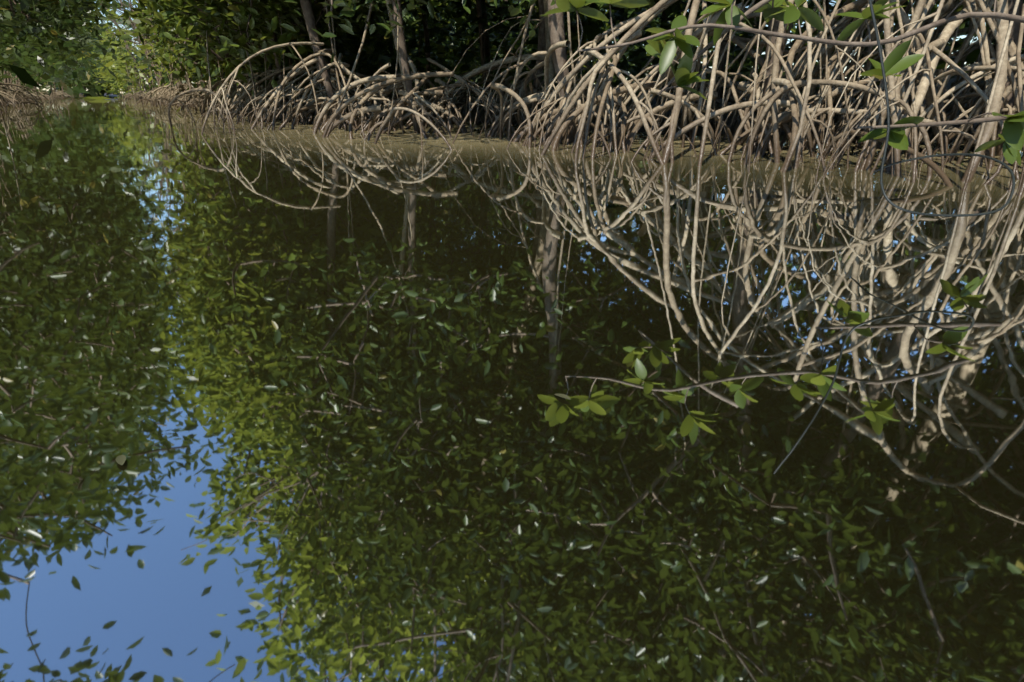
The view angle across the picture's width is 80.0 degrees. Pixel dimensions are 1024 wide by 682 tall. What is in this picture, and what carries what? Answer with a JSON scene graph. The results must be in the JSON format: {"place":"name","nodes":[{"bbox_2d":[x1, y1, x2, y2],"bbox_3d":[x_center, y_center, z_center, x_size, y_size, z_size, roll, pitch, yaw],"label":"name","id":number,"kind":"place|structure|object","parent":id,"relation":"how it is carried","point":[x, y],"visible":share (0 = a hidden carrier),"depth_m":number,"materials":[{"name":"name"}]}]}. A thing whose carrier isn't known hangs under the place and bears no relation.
{"place":"outdoors","nodes":[
{"label":"outdoors","id":0,"kind":"place"},
{"bbox_2d":[0,0,160,100],"bbox_3d":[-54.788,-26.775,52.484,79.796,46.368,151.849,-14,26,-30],"label":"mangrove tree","id":1,"kind":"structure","parent":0,"point":[51,45],"depth_m":18.83,"materials":[{"name":"green plant"}]},
{"bbox_2d":[31,76,984,138],"bbox_3d":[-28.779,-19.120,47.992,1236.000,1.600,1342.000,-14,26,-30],"label":"ground","id":2,"kind":"structure","parent":0,"point":[654,101],"depth_m":12.53,"materials":[{"name":"brown soil"}]},
{"bbox_2d":[37,0,296,98],"bbox_3d":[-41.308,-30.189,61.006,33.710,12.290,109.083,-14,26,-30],"label":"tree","id":3,"kind":"object","parent":2,"relation":"on","point":[111,64],"visible":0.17,"depth_m":44.89,"materials":[{"name":"green plant"}]},
{"bbox_2d":[0,0,1023,195],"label":"mangrove stilt roots","id":4,"kind":"object","parent":2,"relation":"on","point":[807,116],"visible":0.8,"depth_m":5.26,"materials":[{"name":"brown plant"}]},
{"bbox_2d":[1,0,1023,165],"bbox_3d":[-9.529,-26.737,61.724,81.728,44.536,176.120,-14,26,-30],"label":"mangrove","id":5,"kind":"object","parent":2,"relation":"on","point":[664,51],"depth_m":9.32,"materials":[{"name":"plant"}]},
{"bbox_2d":[101,0,1023,114],"bbox_3d":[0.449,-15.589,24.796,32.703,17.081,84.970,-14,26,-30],"label":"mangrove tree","id":6,"kind":"object","parent":2,"relation":"on","point":[349,9],"visible":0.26,"depth_m":18.25,"materials":[{"name":"green plant"}]},
{"bbox_2d":[868,0,1014,216],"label":"hanging vine","id":7,"kind":"object","parent":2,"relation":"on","point":[922,157],"visible":1,"depth_m":1.67,"materials":[{"name":"grey"}]},
{"bbox_2d":[37,0,985,92],"label":"sky","id":8,"kind":"structure","parent":0,"point":[963,36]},
{"bbox_2d":[0,98,1023,681],"bbox_3d":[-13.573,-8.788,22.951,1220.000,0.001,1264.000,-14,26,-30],"label":"water","id":9,"kind":"structure","parent":0,"point":[306,382],"depth_m":0.94,"materials":[{"name":"green liquid"}]},
{"bbox_2d":[115,394,570,464],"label":"floating leaves","id":10,"kind":"object","parent":9,"relation":"on","point":[120,459],"visible":1,"depth_m":0.81,"materials":[{"name":"green plant"}]}
]}

